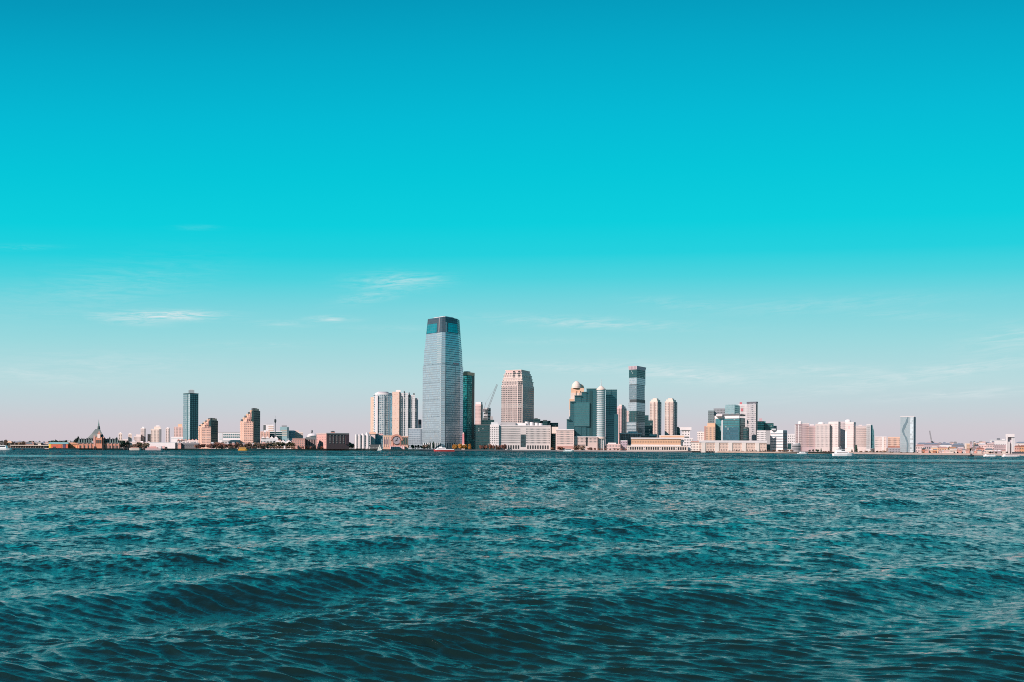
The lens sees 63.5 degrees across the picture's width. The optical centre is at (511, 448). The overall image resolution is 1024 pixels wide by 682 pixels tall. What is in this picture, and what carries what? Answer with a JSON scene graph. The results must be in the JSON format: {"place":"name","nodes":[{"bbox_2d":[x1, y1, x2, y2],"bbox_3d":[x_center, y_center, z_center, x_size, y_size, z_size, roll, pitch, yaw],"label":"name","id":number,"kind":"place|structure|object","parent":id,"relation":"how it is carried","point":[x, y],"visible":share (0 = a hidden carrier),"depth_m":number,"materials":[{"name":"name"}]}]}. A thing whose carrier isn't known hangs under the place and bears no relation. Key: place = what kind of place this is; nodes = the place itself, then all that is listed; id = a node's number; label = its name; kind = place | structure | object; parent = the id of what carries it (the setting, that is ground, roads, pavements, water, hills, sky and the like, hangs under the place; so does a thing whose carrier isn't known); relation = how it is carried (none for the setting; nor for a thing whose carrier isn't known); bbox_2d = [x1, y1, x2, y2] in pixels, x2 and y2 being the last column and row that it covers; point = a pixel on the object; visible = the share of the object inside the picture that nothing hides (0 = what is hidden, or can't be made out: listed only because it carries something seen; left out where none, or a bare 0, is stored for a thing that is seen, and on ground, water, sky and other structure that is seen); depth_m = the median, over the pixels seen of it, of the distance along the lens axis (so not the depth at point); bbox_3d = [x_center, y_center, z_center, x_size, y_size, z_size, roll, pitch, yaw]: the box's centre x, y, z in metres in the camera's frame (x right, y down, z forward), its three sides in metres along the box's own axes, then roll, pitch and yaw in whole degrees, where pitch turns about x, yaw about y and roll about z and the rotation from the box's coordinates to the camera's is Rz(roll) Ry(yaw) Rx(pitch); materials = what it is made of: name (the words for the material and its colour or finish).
{"place":"outdoors","nodes":[
{"label":"outdoors","id":0,"kind":"place"},
{"bbox_2d":[151,425,160,441],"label":"apartment tower","id":1,"kind":"structure","parent":0,"point":[156,434],"depth_m":1750.05,"materials":[{"name":"white concrete"}]},
{"bbox_2d":[166,427,169,441],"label":"apartment tower","id":2,"kind":"structure","parent":0,"point":[167,434],"depth_m":1740.05,"materials":[{"name":"concrete"}]},
{"bbox_2d":[174,424,182,436],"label":"apartment tower","id":3,"kind":"structure","parent":0,"point":[178,431],"depth_m":1700.16,"materials":[{"name":"beige concrete"}]},
{"bbox_2d":[177,439,197,442],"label":"house","id":4,"kind":"structure","parent":0,"point":[186,441],"depth_m":1250.03,"materials":[{"name":"stone"}]},
{"bbox_2d":[183,390,198,439],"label":"apartment tower","id":5,"kind":"structure","parent":0,"point":[190,415],"depth_m":1426.44,"materials":[{"name":"teal glass"}]},
{"bbox_2d":[198,418,217,448],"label":"apartment tower","id":6,"kind":"structure","parent":0,"point":[208,431],"depth_m":1183.25,"materials":[{"name":"beige paint"}]},
{"bbox_2d":[218,432,239,442],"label":"office block","id":7,"kind":"structure","parent":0,"point":[228,436],"depth_m":1420.19,"materials":[{"name":"white paint"}]},
{"bbox_2d":[222,440,239,448],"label":"house","id":8,"kind":"structure","parent":0,"point":[228,441],"depth_m":1220.12,"materials":[{"name":"white glass"}]},
{"bbox_2d":[240,408,259,448],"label":"apartment tower","id":9,"kind":"structure","parent":0,"point":[250,426],"depth_m":1233.57,"materials":[{"name":"beige paint"}]},
{"bbox_2d":[260,430,269,442],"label":"apartment block","id":10,"kind":"structure","parent":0,"point":[264,433],"depth_m":1420.00,"materials":[{"name":"white paint"}]},
{"bbox_2d":[263,424,273,430],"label":"apartment block","id":11,"kind":"structure","parent":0,"point":[268,427],"depth_m":1559.99,"materials":[{"name":"white paint"}]},
{"bbox_2d":[261,436,277,448],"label":"warehouse","id":12,"kind":"structure","parent":0,"point":[267,439],"depth_m":1300.09,"materials":[{"name":"white paint"}]},
{"bbox_2d":[270,431,281,440],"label":"office block","id":13,"kind":"structure","parent":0,"point":[278,435],"depth_m":1439.52,"materials":[{"name":"white glass"}]},
{"bbox_2d":[280,425,288,441],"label":"office block","id":14,"kind":"structure","parent":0,"point":[284,429],"depth_m":1499.68,"materials":[{"name":"blue glass"}]},
{"bbox_2d":[292,438,304,448],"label":"brick building","id":15,"kind":"structure","parent":0,"point":[298,442],"depth_m":1214.92,"materials":[{"name":"pink brick"}]},
{"bbox_2d":[295,430,302,437],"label":"apartment block","id":16,"kind":"structure","parent":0,"point":[298,434],"depth_m":1529.98,"materials":[{"name":"stone"}]},
{"bbox_2d":[354,432,370,448],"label":"apartment block","id":17,"kind":"structure","parent":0,"point":[362,441],"depth_m":1311.78,"materials":[{"name":"white paint"}]},
{"bbox_2d":[370,392,391,434],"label":"apartment tower","id":18,"kind":"structure","parent":0,"point":[381,414],"depth_m":1560.79,"materials":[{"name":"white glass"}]},
{"bbox_2d":[392,390,417,435],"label":"apartment tower","id":19,"kind":"structure","parent":0,"point":[404,411],"depth_m":1530.29,"materials":[{"name":"white paint"}]},
{"bbox_2d":[408,428,422,448],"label":"office block","id":20,"kind":"structure","parent":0,"point":[414,436],"depth_m":1440.01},
{"bbox_2d":[422,316,462,448],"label":"glass skyscraper","id":21,"kind":"structure","parent":0,"point":[442,420],"depth_m":1508.73,"materials":[{"name":"blue glass"}]},
{"bbox_2d":[427,323,436,333],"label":"crown window","id":22,"kind":"structure","parent":21,"relation":"in","point":[431,328],"depth_m":1516.90,"materials":[{"name":"teal glass"}]},
{"bbox_2d":[448,323,457,332],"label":"crown window","id":23,"kind":"structure","parent":21,"relation":"in","point":[452,327],"depth_m":1511.72,"materials":[{"name":"teal glass"}]},
{"bbox_2d":[463,371,474,448],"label":"glass tower","id":24,"kind":"structure","parent":0,"point":[468,400],"depth_m":1594.89,"materials":[{"name":"teal glass"}]},
{"bbox_2d":[475,402,482,423],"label":"apartment tower","id":25,"kind":"structure","parent":0,"point":[478,412],"depth_m":1902.89,"materials":[{"name":"beige concrete"}]},
{"bbox_2d":[474,424,491,449],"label":"office block","id":26,"kind":"structure","parent":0,"point":[481,434],"depth_m":1530.38,"materials":[{"name":"teal glass"}]},
{"bbox_2d":[482,416,493,448],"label":"office block","id":27,"kind":"structure","parent":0,"point":[485,421],"depth_m":1681.15,"materials":[{"name":"teal glass"}]},
{"bbox_2d":[0,448,1023,681],"bbox_3d":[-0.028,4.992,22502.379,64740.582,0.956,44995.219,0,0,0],"label":"water","id":28,"kind":"structure","parent":0,"point":[177,565],"depth_m":35.07,"materials":[{"name":"teal liquid"}]},
{"bbox_2d":[145,446,162,449],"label":"barge","id":29,"kind":"object","parent":28,"relation":"on","point":[154,448],"visible":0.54,"depth_m":1007.66,"materials":[{"name":"white paint"}]},
{"bbox_2d":[434,446,454,450],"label":"ferry","id":30,"kind":"object","parent":28,"relation":"on","point":[441,449],"visible":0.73,"depth_m":1115.63,"materials":[{"name":"white paint"}]},
{"bbox_2d":[832,447,852,455],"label":"motor yacht","id":31,"kind":"object","parent":28,"relation":"on","point":[840,452],"visible":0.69,"depth_m":694.66,"materials":[{"name":"white plastic"}]},
{"bbox_2d":[0,0,1023,447],"label":"sky","id":32,"kind":"structure","parent":0,"point":[806,211],"materials":[{"name":"blue"}]},
{"bbox_2d":[501,370,533,424],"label":"office tower","id":33,"kind":"structure","parent":0,"point":[517,396],"depth_m":1523.46,"materials":[{"name":"beige stone"}]},
{"bbox_2d":[520,381,521,422],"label":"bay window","id":34,"kind":"structure","parent":33,"relation":"in","point":[520,381],"depth_m":1513.20,"materials":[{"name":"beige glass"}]},
{"bbox_2d":[121,447,915,452],"bbox_3d":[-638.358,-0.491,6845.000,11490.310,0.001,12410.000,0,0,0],"label":"ground","id":35,"kind":"structure","parent":0,"point":[690,450],"depth_m":1297.38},
{"bbox_2d":[8,445,48,448],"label":"pier shed","id":36,"kind":"structure","parent":35,"relation":"on","point":[31,446],"depth_m":929.49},
{"bbox_2d":[13,448,78,449],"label":"seawall","id":37,"kind":"object","parent":35,"relation":"on","point":[47,449],"visible":0.59,"depth_m":930.15,"materials":[{"name":"grey concrete"}]},
{"bbox_2d":[49,442,67,447],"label":"pier building","id":38,"kind":"structure","parent":35,"relation":"on","point":[58,444],"depth_m":955.63,"materials":[{"name":"orange paint"}]},
{"bbox_2d":[68,443,78,447],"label":"pier building","id":39,"kind":"structure","parent":35,"relation":"on","point":[73,445],"depth_m":959.53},
{"bbox_2d":[76,422,120,447],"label":"rail terminal","id":40,"kind":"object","parent":35,"relation":"on","point":[98,438],"visible":0.87,"depth_m":999.43,"materials":[{"name":"brick"}]},
{"bbox_2d":[80,448,176,449],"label":"seawall","id":41,"kind":"object","parent":35,"relation":"on","point":[115,449],"visible":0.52,"depth_m":983.36,"materials":[{"name":"grey concrete"}]},
{"bbox_2d":[141,427,145,443],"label":"apartment tower","id":42,"kind":"structure","parent":35,"relation":"on","point":[143,434],"depth_m":1769.85,"materials":[{"name":"concrete"}]},
{"bbox_2d":[147,442,176,448],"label":"warehouse","id":43,"kind":"structure","parent":35,"relation":"on","point":[171,445],"depth_m":1087.21,"materials":[{"name":"white paint"}]},
{"bbox_2d":[177,443,198,448],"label":"warehouse","id":44,"kind":"structure","parent":35,"relation":"on","point":[187,445],"depth_m":1099.91,"materials":[{"name":"grey metal"}]},
{"bbox_2d":[178,449,342,449],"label":"seawall","id":45,"kind":"object","parent":35,"relation":"on","point":[261,449],"visible":0.45,"depth_m":1132.81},
{"bbox_2d":[289,430,294,440],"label":"apartment block","id":46,"kind":"structure","parent":35,"relation":"on","point":[291,434],"depth_m":1519.98,"materials":[{"name":"blue glass"}]},
{"bbox_2d":[305,437,316,448],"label":"hall","id":47,"kind":"structure","parent":35,"relation":"on","point":[310,441],"depth_m":1234.79,"materials":[{"name":"stone"}]},
{"bbox_2d":[316,431,348,448],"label":"brick building","id":48,"kind":"structure","parent":35,"relation":"on","point":[332,440],"depth_m":1234.76,"materials":[{"name":"brown brick"}]},
{"bbox_2d":[369,432,375,444],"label":"apartment block","id":49,"kind":"structure","parent":35,"relation":"on","point":[372,434],"depth_m":1317.39,"materials":[{"name":"teal glass"}]},
{"bbox_2d":[375,434,382,448],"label":"office block","id":50,"kind":"structure","parent":35,"relation":"on","point":[378,439],"depth_m":1323.36,"materials":[{"name":"teal glass"}]},
{"bbox_2d":[343,449,419,450],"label":"seawall","id":51,"kind":"object","parent":35,"relation":"on","point":[388,449],"visible":0.53,"depth_m":1342.57,"materials":[{"name":"grey concrete"}]},
{"bbox_2d":[383,434,407,448],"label":"clock house","id":52,"kind":"structure","parent":35,"relation":"on","point":[396,441],"depth_m":1369.84,"materials":[{"name":"brick"}]},
{"bbox_2d":[420,449,555,450],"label":"seawall","id":53,"kind":"object","parent":35,"relation":"on","point":[485,450],"visible":0.4,"depth_m":1435.12,"materials":[{"name":"grey concrete"}]},
{"bbox_2d":[482,384,497,419],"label":"tower crane","id":54,"kind":"object","parent":35,"relation":"on","point":[484,410],"visible":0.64,"depth_m":1878.26,"materials":[{"name":"grey metal"}]},
{"bbox_2d":[490,422,550,449],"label":"office block","id":55,"kind":"structure","parent":35,"relation":"on","point":[520,436],"depth_m":1461.76,"materials":[{"name":"concrete"}]},
{"bbox_2d":[552,427,573,449],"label":"office block","id":56,"kind":"structure","parent":35,"relation":"on","point":[564,438],"depth_m":1430.10,"materials":[{"name":"beige concrete"}]},
{"bbox_2d":[567,388,596,435],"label":"office tower","id":57,"kind":"structure","parent":35,"relation":"on","point":[582,421],"depth_m":1450.13,"materials":[{"name":"teal glass"}]},
{"bbox_2d":[574,436,597,449],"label":"podium","id":58,"kind":"object","parent":35,"relation":"on","point":[588,441],"visible":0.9,"depth_m":1431.84,"materials":[{"name":"white stone"}]},
{"bbox_2d":[597,385,605,449],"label":"round turret","id":59,"kind":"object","parent":35,"relation":"on","point":[601,389],"visible":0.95,"depth_m":1436.73,"materials":[{"name":"white glass"}]},
{"bbox_2d":[557,450,692,451],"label":"seawall","id":60,"kind":"object","parent":35,"relation":"on","point":[625,451],"visible":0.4,"depth_m":1369.27,"materials":[{"name":"grey concrete"}]},
{"bbox_2d":[645,415,652,435],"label":"office block","id":61,"kind":"structure","parent":35,"relation":"on","point":[648,426],"depth_m":1560.08,"materials":[{"name":"teal glass"}]},
{"bbox_2d":[627,435,692,450],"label":"terminal hall","id":62,"kind":"structure","parent":35,"relation":"on","point":[671,443],"depth_m":1384.21,"materials":[{"name":"white paint"}]},
{"bbox_2d":[691,441,698,450],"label":"apartment block","id":63,"kind":"structure","parent":35,"relation":"on","point":[694,445],"depth_m":1269.95,"materials":[{"name":"beige concrete"}]},
{"bbox_2d":[697,431,703,440],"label":"apartment block","id":64,"kind":"structure","parent":35,"relation":"on","point":[700,435],"depth_m":1420.20,"materials":[{"name":"white paint"}]},
{"bbox_2d":[704,423,714,439],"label":"apartment block","id":65,"kind":"structure","parent":35,"relation":"on","point":[709,431],"depth_m":1400.31,"materials":[{"name":"pink paint"}]},
{"bbox_2d":[708,408,724,422],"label":"office block","id":66,"kind":"structure","parent":35,"relation":"on","point":[712,415],"depth_m":1564.40,"materials":[{"name":"grey glass"}]},
{"bbox_2d":[715,413,744,440],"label":"glass office","id":67,"kind":"structure","parent":35,"relation":"on","point":[728,426],"depth_m":1400.57,"materials":[{"name":"teal glass"}]},
{"bbox_2d":[699,440,766,452],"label":"apartment block","id":68,"kind":"structure","parent":35,"relation":"on","point":[717,445],"depth_m":1257.67,"materials":[{"name":"white paint"}]},
{"bbox_2d":[743,427,748,440],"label":"office block","id":69,"kind":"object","parent":35,"relation":"on","point":[745,433],"visible":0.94,"depth_m":1376.91,"materials":[{"name":"teal glass"}]},
{"bbox_2d":[693,451,828,453],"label":"seawall","id":70,"kind":"object","parent":35,"relation":"on","point":[762,452],"visible":0.42,"depth_m":1196.83,"materials":[{"name":"grey concrete"}]},
{"bbox_2d":[758,418,765,429],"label":"office block","id":71,"kind":"structure","parent":35,"relation":"on","point":[761,424],"depth_m":1650.02,"materials":[{"name":"teal glass"}]},
{"bbox_2d":[757,430,769,443],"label":"office block","id":72,"kind":"structure","parent":35,"relation":"on","point":[763,435],"depth_m":1329.33,"materials":[{"name":"white paint"}]},
{"bbox_2d":[765,423,776,449],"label":"office block","id":73,"kind":"structure","parent":35,"relation":"on","point":[769,426],"depth_m":1640.24,"materials":[{"name":"teal glass"}]},
{"bbox_2d":[770,429,786,450],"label":"office block","id":74,"kind":"structure","parent":35,"relation":"on","point":[778,439],"depth_m":1336.57,"materials":[{"name":"white paint"}]},
{"bbox_2d":[802,423,808,450],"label":"apartment tower","id":75,"kind":"structure","parent":35,"relation":"on","point":[805,436],"depth_m":1450.05,"materials":[{"name":"concrete"}]},
{"bbox_2d":[809,424,814,450],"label":"apartment tower","id":76,"kind":"structure","parent":35,"relation":"on","point":[811,437],"depth_m":1440.01,"materials":[{"name":"concrete"}]},
{"bbox_2d":[829,422,840,451],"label":"apartment tower","id":77,"kind":"structure","parent":35,"relation":"on","point":[835,430],"depth_m":1430.45,"materials":[{"name":"beige concrete"}]},
{"bbox_2d":[900,416,915,451],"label":"skyscraper","id":78,"kind":"structure","parent":35,"relation":"on","point":[907,433],"depth_m":1240.15,"materials":[{"name":"blue glass"}]},
{"bbox_2d":[830,452,1023,455],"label":"seawall","id":79,"kind":"object","parent":35,"relation":"on","point":[926,453],"visible":0.52,"depth_m":938.99,"materials":[{"name":"grey concrete"}]},
{"bbox_2d":[924,443,939,452],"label":"house","id":80,"kind":"structure","parent":35,"relation":"on","point":[928,446],"depth_m":1119.46,"materials":[{"name":"white paint"}]},
{"bbox_2d":[1006,434,1014,453],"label":"arch tower","id":81,"kind":"structure","parent":35,"relation":"on","point":[1010,438],"depth_m":907.50,"materials":[{"name":"white paint"}]},
{"bbox_2d":[534,418,557,432],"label":"office block","id":82,"kind":"structure","parent":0,"point":[544,422],"depth_m":1722.23,"materials":[{"name":"teal glass"}]},
{"bbox_2d":[551,433,555,449],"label":"gate building","id":83,"kind":"structure","parent":0,"point":[553,440],"depth_m":1479.89,"materials":[{"name":"teal glass"}]},
{"bbox_2d":[569,381,583,418],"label":"domed tower","id":84,"kind":"structure","parent":0,"point":[577,388],"depth_m":1642.40,"materials":[{"name":"beige stone"}]},
{"bbox_2d":[605,389,617,449],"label":"office tower","id":85,"kind":"structure","parent":0,"point":[611,419],"depth_m":1453.28,"materials":[{"name":"teal glass"}]},
{"bbox_2d":[607,443,619,449],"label":"house","id":86,"kind":"structure","parent":0,"point":[611,446],"depth_m":1418.28,"materials":[{"name":"beige stone"}]},
{"bbox_2d":[617,405,626,443],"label":"apartment tower","id":87,"kind":"structure","parent":0,"point":[622,417],"depth_m":1806.92,"materials":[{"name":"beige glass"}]},
{"bbox_2d":[621,440,626,449],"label":"house","id":88,"kind":"structure","parent":0,"point":[623,444],"depth_m":1424.94,"materials":[{"name":"pink paint"}]},
{"bbox_2d":[619,431,641,449],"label":"building","id":89,"kind":"structure","parent":0,"point":[629,435],"depth_m":1500.53,"materials":[{"name":"glass"}]},
{"bbox_2d":[627,366,645,435],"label":"skyscraper","id":90,"kind":"structure","parent":0,"point":[636,408],"depth_m":1606.75,"materials":[{"name":"blue glass"}]},
{"bbox_2d":[650,398,660,437],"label":"apartment tower","id":91,"kind":"structure","parent":0,"point":[655,410],"depth_m":1704.32,"materials":[{"name":"beige concrete"}]},
{"bbox_2d":[665,398,676,434],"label":"apartment tower","id":92,"kind":"structure","parent":0,"point":[670,416],"depth_m":1600.54,"materials":[{"name":"beige concrete"}]},
{"bbox_2d":[680,427,690,450],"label":"control tower","id":93,"kind":"structure","parent":0,"point":[686,432],"depth_m":1439.26,"materials":[{"name":"white paint"}]},
{"bbox_2d":[725,404,739,413],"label":"glass tower","id":94,"kind":"structure","parent":0,"point":[734,409],"depth_m":1505.54,"materials":[{"name":"blue glass"}]},
{"bbox_2d":[738,402,746,426],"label":"apartment tower","id":95,"kind":"structure","parent":0,"point":[743,408],"depth_m":1599.58,"materials":[{"name":"white paint"}]},
{"bbox_2d":[747,402,757,440],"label":"apartment tower","id":96,"kind":"structure","parent":0,"point":[752,416],"depth_m":1396.09,"materials":[{"name":"white concrete"}]},
{"bbox_2d":[787,434,794,451],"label":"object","id":97,"kind":"structure","parent":0,"point":[791,440],"depth_m":1300.07,"materials":[{"name":"white paint"}]},
{"bbox_2d":[792,443,800,451],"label":"house","id":98,"kind":"structure","parent":0,"point":[796,447],"depth_m":1190.70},
{"bbox_2d":[795,421,801,450],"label":"apartment tower","id":99,"kind":"structure","parent":0,"point":[798,432],"depth_m":1499.75,"materials":[{"name":"white paint"}]},
{"bbox_2d":[815,422,829,451],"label":"apartment tower","id":100,"kind":"structure","parent":0,"point":[822,435],"depth_m":1429.88,"materials":[{"name":"concrete"}]},
{"bbox_2d":[840,422,844,449],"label":"apartment tower","id":101,"kind":"structure","parent":0,"point":[842,440],"depth_m":1450.14,"materials":[{"name":"stone"}]},
{"bbox_2d":[845,419,855,451],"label":"apartment tower","id":102,"kind":"structure","parent":0,"point":[850,435],"depth_m":1424.81,"materials":[{"name":"white concrete"}]},
{"bbox_2d":[856,425,865,451],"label":"apartment tower","id":103,"kind":"structure","parent":0,"point":[861,437],"depth_m":1399.94,"materials":[{"name":"concrete"}]},
{"bbox_2d":[866,424,873,451],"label":"apartment tower","id":104,"kind":"structure","parent":0,"point":[869,437],"depth_m":1370.25,"materials":[{"name":"white paint"}]},
{"bbox_2d":[875,437,886,450],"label":"apartment tower","id":105,"kind":"structure","parent":0,"point":[880,443],"depth_m":1280.02,"materials":[{"name":"beige concrete"}]},
{"bbox_2d":[888,437,899,447],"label":"apartment tower","id":106,"kind":"structure","parent":0,"point":[893,442],"depth_m":1259.70,"materials":[{"name":"beige brick"}]},
{"bbox_2d":[916,445,923,452],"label":"house","id":107,"kind":"structure","parent":0,"point":[919,448],"depth_m":1024.34,"materials":[{"name":"brick"}]},
{"bbox_2d":[990,438,1005,444],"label":"house","id":108,"kind":"structure","parent":0,"point":[998,441],"depth_m":1105.11,"materials":[{"name":"white paint"}]},
{"bbox_2d":[994,445,1005,453],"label":"house","id":109,"kind":"structure","parent":0,"point":[999,447],"depth_m":910.88,"materials":[{"name":"white paint"}]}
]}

